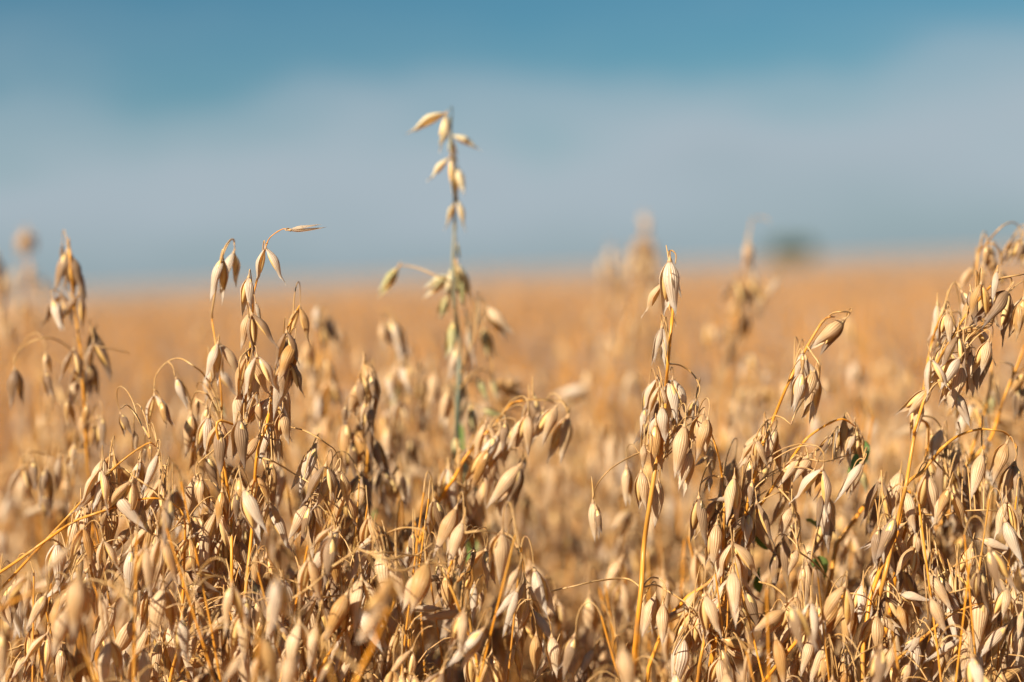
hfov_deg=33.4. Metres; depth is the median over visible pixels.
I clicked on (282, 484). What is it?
oat plant
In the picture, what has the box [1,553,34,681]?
oat plant
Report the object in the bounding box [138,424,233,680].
oat plant
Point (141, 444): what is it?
oat plant
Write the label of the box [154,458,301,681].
oat plant
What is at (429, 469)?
oat plant
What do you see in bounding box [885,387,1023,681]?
oat plant
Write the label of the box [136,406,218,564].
oat plant
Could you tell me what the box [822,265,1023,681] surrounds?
oat plant
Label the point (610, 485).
oat plant
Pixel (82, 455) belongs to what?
oat plant
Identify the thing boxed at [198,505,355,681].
oat plant
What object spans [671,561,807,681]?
oat plant
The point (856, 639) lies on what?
oat plant
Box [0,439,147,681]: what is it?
oat plant
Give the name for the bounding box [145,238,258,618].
oat plant
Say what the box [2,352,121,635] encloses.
oat plant
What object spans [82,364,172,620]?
oat plant
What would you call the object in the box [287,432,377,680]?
oat plant
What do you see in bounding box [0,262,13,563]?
oat plant
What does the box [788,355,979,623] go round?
oat plant
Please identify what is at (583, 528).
oat plant
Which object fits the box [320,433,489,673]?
oat plant
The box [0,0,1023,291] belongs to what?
sky
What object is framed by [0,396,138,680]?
oat plant
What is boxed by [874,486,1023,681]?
oat plant
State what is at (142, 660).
oat plant
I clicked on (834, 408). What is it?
oat plant
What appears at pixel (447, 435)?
oat plant
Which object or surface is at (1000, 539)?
oat plant
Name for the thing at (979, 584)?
oat plant
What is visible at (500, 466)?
oat plant
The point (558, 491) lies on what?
oat plant
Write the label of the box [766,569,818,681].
oat plant
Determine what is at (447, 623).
oat plant
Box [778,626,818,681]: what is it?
oat plant
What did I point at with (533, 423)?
oat plant
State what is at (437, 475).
oat plant
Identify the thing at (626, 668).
oat plant
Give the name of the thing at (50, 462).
oat plant
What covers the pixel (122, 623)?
oat plant
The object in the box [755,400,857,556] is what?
oat plant
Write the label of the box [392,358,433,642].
oat plant
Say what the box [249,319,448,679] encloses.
oat plant
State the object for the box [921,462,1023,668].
oat plant
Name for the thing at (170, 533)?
oat plant
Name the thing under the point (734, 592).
oat plant
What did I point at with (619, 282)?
oat plant
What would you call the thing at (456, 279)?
oat plant
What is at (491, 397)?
oat plant
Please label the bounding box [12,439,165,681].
oat plant
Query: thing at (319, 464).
oat plant
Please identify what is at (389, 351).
oat plant
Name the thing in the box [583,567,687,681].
oat plant
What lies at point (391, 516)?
oat plant
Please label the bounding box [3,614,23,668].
oat plant
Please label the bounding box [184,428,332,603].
oat plant
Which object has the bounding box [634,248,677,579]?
oat plant
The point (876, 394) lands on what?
oat plant
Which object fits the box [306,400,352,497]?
oat plant
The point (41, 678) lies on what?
oat plant
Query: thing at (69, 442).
oat plant
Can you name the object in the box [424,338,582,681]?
oat plant
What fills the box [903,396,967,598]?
oat plant
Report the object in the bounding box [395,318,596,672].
oat plant
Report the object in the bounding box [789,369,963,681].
oat plant
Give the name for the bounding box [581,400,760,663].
oat plant
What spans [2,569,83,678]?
oat plant
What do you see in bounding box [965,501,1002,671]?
oat plant
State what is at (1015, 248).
oat plant
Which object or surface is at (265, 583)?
oat plant
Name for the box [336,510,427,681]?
oat plant
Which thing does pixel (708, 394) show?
oat plant
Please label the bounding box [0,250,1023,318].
oat canopy
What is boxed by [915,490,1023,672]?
oat plant
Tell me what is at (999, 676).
oat plant
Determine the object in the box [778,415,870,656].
oat plant
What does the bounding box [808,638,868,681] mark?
oat plant
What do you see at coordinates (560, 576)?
oat plant
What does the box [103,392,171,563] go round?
oat plant
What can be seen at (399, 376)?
oat plant
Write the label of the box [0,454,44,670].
oat plant
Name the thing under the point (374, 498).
oat plant
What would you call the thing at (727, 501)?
oat plant
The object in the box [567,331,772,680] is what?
oat plant
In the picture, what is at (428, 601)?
oat plant
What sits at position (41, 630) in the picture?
oat plant
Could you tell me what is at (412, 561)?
oat plant
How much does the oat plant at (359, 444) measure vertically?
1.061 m
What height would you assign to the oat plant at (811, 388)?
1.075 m
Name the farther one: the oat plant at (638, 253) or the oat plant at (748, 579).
the oat plant at (638, 253)
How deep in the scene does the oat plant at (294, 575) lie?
0.85 m
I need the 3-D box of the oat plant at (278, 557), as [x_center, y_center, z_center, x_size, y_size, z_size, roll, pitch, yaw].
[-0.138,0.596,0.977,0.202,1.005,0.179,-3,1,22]
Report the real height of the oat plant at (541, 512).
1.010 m
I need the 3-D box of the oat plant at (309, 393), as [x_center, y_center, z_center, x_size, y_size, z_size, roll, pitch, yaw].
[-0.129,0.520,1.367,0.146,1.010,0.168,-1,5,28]
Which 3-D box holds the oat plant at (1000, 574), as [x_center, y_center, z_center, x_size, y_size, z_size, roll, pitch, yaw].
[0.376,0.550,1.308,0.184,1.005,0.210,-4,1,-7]
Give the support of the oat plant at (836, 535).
on the ground
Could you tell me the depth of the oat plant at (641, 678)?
0.96 m
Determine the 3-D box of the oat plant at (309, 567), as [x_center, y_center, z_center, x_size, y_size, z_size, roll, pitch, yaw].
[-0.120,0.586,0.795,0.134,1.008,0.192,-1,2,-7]
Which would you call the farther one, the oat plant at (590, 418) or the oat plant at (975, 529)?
the oat plant at (590, 418)
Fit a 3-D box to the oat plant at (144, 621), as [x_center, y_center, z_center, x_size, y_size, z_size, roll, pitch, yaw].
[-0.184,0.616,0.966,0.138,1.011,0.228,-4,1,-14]
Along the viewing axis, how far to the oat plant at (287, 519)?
1.23 m
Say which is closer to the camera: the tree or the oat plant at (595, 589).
the oat plant at (595, 589)
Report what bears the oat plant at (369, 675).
on the ground
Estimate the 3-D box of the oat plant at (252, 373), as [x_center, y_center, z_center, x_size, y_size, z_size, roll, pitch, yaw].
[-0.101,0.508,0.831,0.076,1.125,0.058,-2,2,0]
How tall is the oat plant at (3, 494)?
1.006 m
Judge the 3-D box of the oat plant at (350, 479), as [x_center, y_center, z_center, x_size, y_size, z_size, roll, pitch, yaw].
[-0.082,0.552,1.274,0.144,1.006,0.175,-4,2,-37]
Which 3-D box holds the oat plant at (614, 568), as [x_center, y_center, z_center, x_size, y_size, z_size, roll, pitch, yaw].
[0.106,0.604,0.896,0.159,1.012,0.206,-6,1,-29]
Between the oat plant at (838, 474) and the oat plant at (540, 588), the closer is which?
the oat plant at (540, 588)
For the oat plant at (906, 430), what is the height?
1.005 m
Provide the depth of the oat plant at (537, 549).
1.40 m
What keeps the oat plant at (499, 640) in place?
on the ground
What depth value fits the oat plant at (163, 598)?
0.74 m
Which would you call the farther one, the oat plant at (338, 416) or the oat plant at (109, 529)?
the oat plant at (338, 416)
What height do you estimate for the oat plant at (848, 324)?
1.006 m
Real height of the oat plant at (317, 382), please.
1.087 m
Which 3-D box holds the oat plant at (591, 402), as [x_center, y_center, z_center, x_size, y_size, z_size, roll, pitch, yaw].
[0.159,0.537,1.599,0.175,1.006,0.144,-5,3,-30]
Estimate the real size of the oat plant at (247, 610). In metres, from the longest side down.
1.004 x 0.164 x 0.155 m
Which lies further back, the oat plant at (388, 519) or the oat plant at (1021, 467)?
the oat plant at (1021, 467)
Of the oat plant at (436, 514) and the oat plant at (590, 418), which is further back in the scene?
the oat plant at (590, 418)
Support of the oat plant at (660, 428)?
on the ground
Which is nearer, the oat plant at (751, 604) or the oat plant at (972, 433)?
the oat plant at (751, 604)
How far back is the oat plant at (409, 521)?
1.17 m
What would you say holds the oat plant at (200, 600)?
on the ground
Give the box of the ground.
[10,279,1016,681]
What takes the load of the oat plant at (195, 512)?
on the ground
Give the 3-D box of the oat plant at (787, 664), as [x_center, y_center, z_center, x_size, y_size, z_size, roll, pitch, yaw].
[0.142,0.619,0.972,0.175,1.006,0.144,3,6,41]
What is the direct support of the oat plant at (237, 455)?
on the ground
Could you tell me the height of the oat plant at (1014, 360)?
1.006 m
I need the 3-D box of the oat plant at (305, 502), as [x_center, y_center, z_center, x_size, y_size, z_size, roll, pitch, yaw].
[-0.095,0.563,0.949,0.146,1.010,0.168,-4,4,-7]
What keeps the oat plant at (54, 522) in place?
on the ground
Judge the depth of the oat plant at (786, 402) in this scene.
1.07 m
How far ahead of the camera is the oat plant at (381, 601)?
0.65 m
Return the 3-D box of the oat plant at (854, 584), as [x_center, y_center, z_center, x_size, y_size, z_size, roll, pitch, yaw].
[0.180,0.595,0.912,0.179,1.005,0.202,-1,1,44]
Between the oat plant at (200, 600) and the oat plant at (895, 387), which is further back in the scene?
the oat plant at (895, 387)
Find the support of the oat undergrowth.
attached to the oat crop
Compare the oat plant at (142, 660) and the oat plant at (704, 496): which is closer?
the oat plant at (142, 660)
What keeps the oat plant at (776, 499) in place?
on the ground
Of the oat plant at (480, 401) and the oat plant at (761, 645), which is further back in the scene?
the oat plant at (480, 401)
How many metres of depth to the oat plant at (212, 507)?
1.01 m
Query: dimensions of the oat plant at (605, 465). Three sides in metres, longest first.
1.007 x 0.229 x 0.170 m
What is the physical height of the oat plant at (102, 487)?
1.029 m
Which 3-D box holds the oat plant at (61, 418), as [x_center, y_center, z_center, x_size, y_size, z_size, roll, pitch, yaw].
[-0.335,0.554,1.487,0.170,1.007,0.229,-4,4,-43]
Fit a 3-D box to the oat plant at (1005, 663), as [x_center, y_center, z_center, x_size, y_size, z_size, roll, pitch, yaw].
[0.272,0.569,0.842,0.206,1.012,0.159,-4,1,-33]
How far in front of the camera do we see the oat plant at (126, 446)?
1.21 m
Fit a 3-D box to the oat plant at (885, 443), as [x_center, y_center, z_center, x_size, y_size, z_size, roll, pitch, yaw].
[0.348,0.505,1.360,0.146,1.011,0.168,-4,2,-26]
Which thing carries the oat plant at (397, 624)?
on the ground
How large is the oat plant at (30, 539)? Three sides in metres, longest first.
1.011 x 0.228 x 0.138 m
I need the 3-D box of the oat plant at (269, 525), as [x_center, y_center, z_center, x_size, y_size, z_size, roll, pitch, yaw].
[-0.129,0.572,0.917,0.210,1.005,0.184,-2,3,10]
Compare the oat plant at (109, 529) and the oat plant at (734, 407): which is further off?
the oat plant at (734, 407)
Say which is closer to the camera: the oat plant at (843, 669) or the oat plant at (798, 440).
the oat plant at (843, 669)
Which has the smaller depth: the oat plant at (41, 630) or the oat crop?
the oat plant at (41, 630)
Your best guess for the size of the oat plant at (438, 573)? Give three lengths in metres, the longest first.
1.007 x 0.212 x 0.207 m
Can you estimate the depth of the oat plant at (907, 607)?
0.85 m
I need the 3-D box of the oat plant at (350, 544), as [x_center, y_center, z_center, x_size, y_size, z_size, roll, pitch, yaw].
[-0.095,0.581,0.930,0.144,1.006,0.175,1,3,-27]
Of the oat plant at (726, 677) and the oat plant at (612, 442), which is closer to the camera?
the oat plant at (726, 677)
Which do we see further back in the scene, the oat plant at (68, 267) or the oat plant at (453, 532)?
the oat plant at (68, 267)
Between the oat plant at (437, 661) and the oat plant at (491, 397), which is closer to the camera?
the oat plant at (437, 661)
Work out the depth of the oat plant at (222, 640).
0.78 m
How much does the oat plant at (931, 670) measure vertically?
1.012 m
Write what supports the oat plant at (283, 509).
on the ground
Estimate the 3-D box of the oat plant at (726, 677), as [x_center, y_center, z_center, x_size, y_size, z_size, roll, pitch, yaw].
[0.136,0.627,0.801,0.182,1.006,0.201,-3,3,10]
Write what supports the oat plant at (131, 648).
on the ground
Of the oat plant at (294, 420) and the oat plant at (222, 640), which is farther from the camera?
the oat plant at (294, 420)
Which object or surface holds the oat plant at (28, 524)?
on the ground
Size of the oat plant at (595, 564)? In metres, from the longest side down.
1.005 x 0.211 x 0.184 m
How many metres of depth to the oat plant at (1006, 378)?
1.58 m
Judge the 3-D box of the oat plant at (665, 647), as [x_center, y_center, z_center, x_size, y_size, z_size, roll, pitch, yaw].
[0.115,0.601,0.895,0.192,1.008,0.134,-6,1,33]
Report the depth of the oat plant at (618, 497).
1.46 m
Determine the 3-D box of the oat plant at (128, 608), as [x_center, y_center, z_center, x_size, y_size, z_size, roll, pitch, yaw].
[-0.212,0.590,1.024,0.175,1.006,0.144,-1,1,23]
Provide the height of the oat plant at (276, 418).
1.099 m
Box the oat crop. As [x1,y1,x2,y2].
[0,253,1023,670]
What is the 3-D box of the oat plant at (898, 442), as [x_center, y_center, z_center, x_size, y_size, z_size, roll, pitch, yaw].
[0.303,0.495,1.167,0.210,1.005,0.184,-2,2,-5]
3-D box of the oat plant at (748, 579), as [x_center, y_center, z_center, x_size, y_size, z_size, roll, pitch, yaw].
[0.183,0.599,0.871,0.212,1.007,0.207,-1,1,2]
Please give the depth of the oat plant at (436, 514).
0.78 m
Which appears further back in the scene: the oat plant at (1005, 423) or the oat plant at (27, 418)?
the oat plant at (27, 418)
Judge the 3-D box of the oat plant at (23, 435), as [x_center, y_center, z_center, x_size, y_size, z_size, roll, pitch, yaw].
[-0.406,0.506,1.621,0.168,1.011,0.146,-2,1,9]
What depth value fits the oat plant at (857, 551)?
0.93 m
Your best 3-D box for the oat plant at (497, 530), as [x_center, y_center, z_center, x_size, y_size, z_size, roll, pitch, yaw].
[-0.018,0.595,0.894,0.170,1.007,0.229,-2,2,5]
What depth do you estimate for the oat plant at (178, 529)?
0.88 m
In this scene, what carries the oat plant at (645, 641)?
on the ground
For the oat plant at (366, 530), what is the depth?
0.78 m
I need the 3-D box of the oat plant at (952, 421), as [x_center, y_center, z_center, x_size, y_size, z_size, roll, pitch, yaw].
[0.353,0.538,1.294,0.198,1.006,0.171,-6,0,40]
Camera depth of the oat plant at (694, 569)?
0.87 m
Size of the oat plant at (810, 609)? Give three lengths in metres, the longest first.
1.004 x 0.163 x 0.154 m
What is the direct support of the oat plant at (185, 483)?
on the ground
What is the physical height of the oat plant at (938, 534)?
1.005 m
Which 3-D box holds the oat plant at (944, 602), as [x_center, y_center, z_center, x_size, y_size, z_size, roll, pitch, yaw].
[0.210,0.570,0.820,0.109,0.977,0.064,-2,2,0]
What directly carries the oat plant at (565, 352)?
on the ground
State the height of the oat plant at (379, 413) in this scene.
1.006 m
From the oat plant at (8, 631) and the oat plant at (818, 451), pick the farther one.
the oat plant at (818, 451)
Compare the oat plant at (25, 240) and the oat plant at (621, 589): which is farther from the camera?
the oat plant at (25, 240)
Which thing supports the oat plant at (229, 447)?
on the ground
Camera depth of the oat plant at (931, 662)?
0.84 m
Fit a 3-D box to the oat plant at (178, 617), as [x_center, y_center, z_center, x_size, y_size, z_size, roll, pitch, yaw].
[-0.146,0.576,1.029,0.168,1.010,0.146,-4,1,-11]
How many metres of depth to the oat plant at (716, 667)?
0.80 m
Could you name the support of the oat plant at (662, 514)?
on the ground
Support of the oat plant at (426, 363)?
on the ground
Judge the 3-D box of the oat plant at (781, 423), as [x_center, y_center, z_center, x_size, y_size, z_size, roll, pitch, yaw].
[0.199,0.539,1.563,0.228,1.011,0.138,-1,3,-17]
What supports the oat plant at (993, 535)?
on the ground
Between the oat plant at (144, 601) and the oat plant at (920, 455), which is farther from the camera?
the oat plant at (920, 455)
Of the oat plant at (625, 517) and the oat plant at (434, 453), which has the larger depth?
the oat plant at (434, 453)
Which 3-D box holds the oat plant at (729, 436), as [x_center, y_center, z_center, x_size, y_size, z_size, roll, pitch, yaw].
[0.158,0.479,1.209,0.146,1.010,0.168,-5,2,-4]
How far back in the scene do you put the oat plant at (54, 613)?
0.93 m
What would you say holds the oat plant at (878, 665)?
on the ground
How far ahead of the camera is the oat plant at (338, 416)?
1.45 m
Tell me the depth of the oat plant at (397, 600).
0.99 m
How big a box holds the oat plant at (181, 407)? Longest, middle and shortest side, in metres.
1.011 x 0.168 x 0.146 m
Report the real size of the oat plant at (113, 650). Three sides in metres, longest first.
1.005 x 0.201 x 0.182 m
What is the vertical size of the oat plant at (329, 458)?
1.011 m
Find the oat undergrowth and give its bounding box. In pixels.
[7,286,1022,417]
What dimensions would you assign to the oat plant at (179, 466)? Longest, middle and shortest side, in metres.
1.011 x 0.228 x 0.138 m
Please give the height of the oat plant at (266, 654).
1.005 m
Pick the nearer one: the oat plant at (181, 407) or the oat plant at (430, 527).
the oat plant at (430, 527)
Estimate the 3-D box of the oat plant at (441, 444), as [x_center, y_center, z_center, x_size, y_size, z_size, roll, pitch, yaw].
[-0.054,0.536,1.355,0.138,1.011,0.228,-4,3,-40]
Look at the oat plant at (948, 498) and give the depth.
0.81 m
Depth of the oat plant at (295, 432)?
1.39 m
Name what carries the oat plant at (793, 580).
on the ground
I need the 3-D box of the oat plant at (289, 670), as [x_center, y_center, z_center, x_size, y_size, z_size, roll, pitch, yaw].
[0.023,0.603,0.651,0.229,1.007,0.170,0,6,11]
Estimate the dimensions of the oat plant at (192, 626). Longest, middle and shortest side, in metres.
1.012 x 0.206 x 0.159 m
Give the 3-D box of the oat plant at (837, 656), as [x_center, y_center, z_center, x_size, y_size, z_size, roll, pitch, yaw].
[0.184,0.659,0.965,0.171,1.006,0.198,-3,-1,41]
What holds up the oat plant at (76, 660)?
on the ground
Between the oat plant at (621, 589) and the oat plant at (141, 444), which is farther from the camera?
the oat plant at (141, 444)
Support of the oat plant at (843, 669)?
on the ground
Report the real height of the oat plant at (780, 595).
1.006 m
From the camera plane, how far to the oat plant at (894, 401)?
1.60 m
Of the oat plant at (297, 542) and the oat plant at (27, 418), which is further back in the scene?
the oat plant at (27, 418)
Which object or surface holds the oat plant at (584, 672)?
on the ground
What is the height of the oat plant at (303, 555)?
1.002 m
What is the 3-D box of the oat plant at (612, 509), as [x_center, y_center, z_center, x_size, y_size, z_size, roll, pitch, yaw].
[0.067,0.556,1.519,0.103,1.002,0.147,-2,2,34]
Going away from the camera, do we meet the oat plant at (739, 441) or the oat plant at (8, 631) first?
the oat plant at (8, 631)
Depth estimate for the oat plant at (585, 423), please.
1.31 m
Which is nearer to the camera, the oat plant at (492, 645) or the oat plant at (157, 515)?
the oat plant at (492, 645)
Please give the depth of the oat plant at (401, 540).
0.86 m
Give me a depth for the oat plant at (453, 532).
0.77 m
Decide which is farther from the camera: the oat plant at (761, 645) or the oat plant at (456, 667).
the oat plant at (456, 667)
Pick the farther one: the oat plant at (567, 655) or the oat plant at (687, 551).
the oat plant at (687, 551)
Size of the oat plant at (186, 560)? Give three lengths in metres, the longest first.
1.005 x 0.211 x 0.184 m
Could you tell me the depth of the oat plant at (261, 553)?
1.08 m
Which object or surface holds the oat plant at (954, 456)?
on the ground
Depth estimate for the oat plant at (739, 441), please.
1.59 m
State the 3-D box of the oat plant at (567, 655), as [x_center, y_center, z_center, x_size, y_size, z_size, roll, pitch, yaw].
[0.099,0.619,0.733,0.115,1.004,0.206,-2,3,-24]
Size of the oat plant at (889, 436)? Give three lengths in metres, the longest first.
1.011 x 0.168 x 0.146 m
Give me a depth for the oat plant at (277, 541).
1.00 m
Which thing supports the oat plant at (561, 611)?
on the ground
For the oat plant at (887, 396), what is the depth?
1.50 m
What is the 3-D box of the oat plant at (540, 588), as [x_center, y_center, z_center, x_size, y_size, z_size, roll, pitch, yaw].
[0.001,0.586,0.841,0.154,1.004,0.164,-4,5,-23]
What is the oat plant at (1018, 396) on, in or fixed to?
on the ground
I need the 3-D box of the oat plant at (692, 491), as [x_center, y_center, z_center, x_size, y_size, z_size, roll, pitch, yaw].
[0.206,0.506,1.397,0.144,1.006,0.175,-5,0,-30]
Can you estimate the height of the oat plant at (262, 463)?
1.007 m
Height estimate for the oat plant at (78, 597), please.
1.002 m
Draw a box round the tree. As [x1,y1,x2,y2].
[766,238,816,259]
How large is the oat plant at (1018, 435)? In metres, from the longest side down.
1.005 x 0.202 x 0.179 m
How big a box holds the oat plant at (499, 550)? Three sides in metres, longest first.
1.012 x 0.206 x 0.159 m
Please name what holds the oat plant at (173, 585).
on the ground
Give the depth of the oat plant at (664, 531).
1.41 m
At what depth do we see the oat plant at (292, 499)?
1.07 m
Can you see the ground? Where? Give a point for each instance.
(572, 611)
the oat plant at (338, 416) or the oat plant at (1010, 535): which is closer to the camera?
the oat plant at (1010, 535)
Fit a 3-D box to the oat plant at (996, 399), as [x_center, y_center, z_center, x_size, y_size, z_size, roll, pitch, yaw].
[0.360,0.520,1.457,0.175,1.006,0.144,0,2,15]
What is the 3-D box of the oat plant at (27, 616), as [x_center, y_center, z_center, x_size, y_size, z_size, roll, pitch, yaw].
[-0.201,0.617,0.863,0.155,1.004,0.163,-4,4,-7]
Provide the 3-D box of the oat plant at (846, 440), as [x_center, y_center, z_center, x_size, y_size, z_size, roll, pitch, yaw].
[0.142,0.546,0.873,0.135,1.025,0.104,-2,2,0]
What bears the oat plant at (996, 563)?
on the ground
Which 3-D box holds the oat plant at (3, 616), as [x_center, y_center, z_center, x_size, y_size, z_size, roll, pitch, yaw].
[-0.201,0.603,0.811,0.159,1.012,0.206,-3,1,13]
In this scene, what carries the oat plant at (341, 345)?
on the ground
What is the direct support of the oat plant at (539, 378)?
on the ground
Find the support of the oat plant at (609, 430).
on the ground
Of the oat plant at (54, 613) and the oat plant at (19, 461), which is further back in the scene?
the oat plant at (19, 461)
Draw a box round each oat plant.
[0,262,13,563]
[0,386,203,598]
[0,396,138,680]
[0,433,164,681]
[0,435,180,637]
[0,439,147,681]
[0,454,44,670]
[0,483,66,596]
[0,490,25,668]
[0,536,137,681]
[0,575,69,677]
[0,601,11,627]
[1,365,124,678]
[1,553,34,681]
[1,570,43,681]
[2,343,114,572]
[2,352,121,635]
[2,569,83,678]
[3,230,129,680]
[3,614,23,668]
[5,391,122,665]
[5,476,267,681]
[7,506,90,680]
[8,222,46,680]
[8,528,99,681]
[10,406,118,639]
[11,592,90,681]
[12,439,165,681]
[13,441,140,654]
[19,440,172,681]
[25,390,202,619]
[29,494,150,681]
[33,517,157,681]
[44,399,126,667]
[57,517,193,681]
[66,387,186,657]
[67,516,189,681]
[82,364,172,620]
[83,485,216,681]
[89,569,186,673]
[90,494,210,681]
[93,411,185,654]
[97,389,219,601]
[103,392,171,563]
[108,454,220,681]
[109,547,196,681]
[110,412,198,631]
[119,456,249,681]
[122,464,288,681]
[132,487,293,676]
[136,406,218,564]
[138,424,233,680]
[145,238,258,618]
[148,466,307,681]
[149,505,250,681]
[150,465,280,668]
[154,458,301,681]
[157,434,284,666]
[159,596,269,681]
[165,507,307,681]
[168,310,251,499]
[170,430,216,612]
[175,473,301,677]
[177,435,280,515]
[181,373,295,571]
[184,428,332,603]
[185,224,324,681]
[189,466,364,681]
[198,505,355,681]
[198,516,396,681]
[202,514,354,681]
[205,341,293,484]
[219,584,231,664]
[223,281,364,681]
[232,526,321,681]
[233,561,306,681]
[234,389,293,560]
[242,472,277,570]
[242,534,300,681]
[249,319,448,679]
[249,435,391,681]
[249,454,367,681]
[249,512,410,681]
[251,605,280,681]
[252,420,296,562]
[252,422,377,669]
[258,356,397,645]
[261,438,410,669]
[265,340,407,650]
[265,364,409,669]
[265,553,310,680]
[266,310,414,564]
[268,554,405,681]
[269,526,343,647]
[271,438,458,679]
[277,451,381,681]
[280,608,334,681]
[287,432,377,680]
[291,407,339,546]
[292,492,524,681]
[296,300,343,518]
[296,539,315,565]
[301,485,408,681]
[305,504,430,681]
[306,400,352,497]
[316,414,458,677]
[318,404,427,666]
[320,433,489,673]
[321,328,436,541]
[321,547,432,681]
[322,351,407,671]
[328,471,493,681]
[332,479,483,681]
[334,361,436,538]
[334,436,455,681]
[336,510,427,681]
[340,521,462,681]
[342,498,461,681]
[343,450,478,675]
[346,371,499,654]
[349,466,442,651]
[357,376,572,681]
[372,106,513,681]
[372,352,492,676]
[372,464,457,668]
[374,423,490,646]
[375,341,480,588]
[378,305,447,530]
[382,406,533,681]
[384,394,513,671]
[384,398,477,561]
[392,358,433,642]
[392,508,458,672]
[394,265,674,635]
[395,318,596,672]
[407,478,543,681]
[408,447,604,681]
[408,569,454,681]
[411,373,545,624]
[417,532,457,681]
[418,294,547,595]
[421,379,635,681]
[422,382,542,681]
[422,393,493,668]
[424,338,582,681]
[424,502,515,681]
[440,580,471,681]
[445,446,567,681]
[448,380,651,612]
[450,497,574,680]
[451,567,530,663]
[465,382,643,633]
[476,378,642,679]
[482,434,612,681]
[488,332,619,566]
[489,535,565,681]
[492,357,635,677]
[494,408,642,681]
[495,519,664,681]
[499,388,635,673]
[504,536,574,681]
[510,245,716,680]
[517,436,626,662]
[531,382,688,644]
[550,373,675,656]
[550,440,773,676]
[557,602,662,681]
[559,434,788,681]
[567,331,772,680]
[573,387,704,681]
[574,403,765,643]
[576,398,755,681]
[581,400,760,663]
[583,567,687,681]
[587,209,660,594]
[587,392,695,617]
[589,371,702,618]
[590,611,639,681]
[591,380,780,681]
[596,560,630,681]
[598,244,642,633]
[603,528,661,681]
[606,383,812,679]
[609,305,760,678]
[612,553,705,681]
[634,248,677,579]
[636,523,745,666]
[637,494,756,681]
[645,412,887,681]
[647,588,764,681]
[649,348,779,590]
[650,452,718,642]
[651,353,813,582]
[651,409,854,681]
[660,376,774,669]
[669,523,717,681]
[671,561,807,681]
[676,461,841,681]
[689,416,772,681]
[689,569,788,675]
[691,345,915,681]
[699,307,851,681]
[705,379,803,582]
[707,217,783,676]
[710,381,806,600]
[721,637,754,681]
[726,536,801,681]
[726,563,761,632]
[738,540,807,681]
[745,565,790,681]
[746,541,875,653]
[749,395,921,668]
[749,570,896,681]
[752,490,854,671]
[754,404,900,681]
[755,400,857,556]
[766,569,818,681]
[773,403,876,644]
[773,496,872,681]
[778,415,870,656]
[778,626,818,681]
[780,398,919,626]
[786,364,891,577]
[786,638,858,681]
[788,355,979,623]
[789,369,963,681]
[790,348,926,571]
[790,366,981,586]
[797,567,866,681]
[803,296,1001,607]
[803,332,1022,681]
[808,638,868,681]
[812,383,886,623]
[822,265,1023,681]
[824,346,1023,602]
[831,539,971,666]
[839,525,1023,681]
[841,512,1023,681]
[850,413,991,681]
[853,391,1023,644]
[855,281,982,679]
[859,344,939,648]
[860,414,1023,681]
[865,367,1000,582]
[869,613,900,681]
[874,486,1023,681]
[881,365,949,486]
[885,372,921,583]
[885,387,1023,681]
[889,618,950,681]
[893,462,991,681]
[900,222,1023,659]
[901,542,989,681]
[901,569,961,681]
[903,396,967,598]
[906,388,1003,668]
[909,406,1023,680]
[910,394,1018,619]
[912,488,1023,681]
[913,475,1023,657]
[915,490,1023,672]
[917,506,1023,680]
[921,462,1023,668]
[921,477,1023,681]
[942,515,1017,681]
[950,433,1001,675]
[959,613,1023,681]
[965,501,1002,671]
[979,323,1023,545]
[980,419,1023,644]
[982,292,1022,576]
[983,503,1023,681]
[989,426,1017,512]
[1018,453,1023,485]
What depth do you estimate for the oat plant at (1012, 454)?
1.41 m
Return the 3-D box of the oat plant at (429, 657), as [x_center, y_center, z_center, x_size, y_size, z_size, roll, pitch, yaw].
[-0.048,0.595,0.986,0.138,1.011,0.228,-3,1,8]
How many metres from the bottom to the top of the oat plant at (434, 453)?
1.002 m
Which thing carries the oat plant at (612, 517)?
on the ground
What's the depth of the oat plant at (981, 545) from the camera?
1.42 m
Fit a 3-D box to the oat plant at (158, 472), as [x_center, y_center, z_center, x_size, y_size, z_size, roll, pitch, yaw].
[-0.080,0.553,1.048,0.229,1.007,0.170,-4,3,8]
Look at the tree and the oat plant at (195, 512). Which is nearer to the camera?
the oat plant at (195, 512)
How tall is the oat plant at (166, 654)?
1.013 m
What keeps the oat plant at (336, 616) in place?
on the ground
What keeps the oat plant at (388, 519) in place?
on the ground
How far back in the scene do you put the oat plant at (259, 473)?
1.47 m
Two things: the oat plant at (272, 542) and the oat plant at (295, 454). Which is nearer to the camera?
the oat plant at (272, 542)
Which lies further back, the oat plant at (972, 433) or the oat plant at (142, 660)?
the oat plant at (972, 433)
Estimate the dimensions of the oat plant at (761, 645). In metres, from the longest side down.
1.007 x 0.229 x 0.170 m

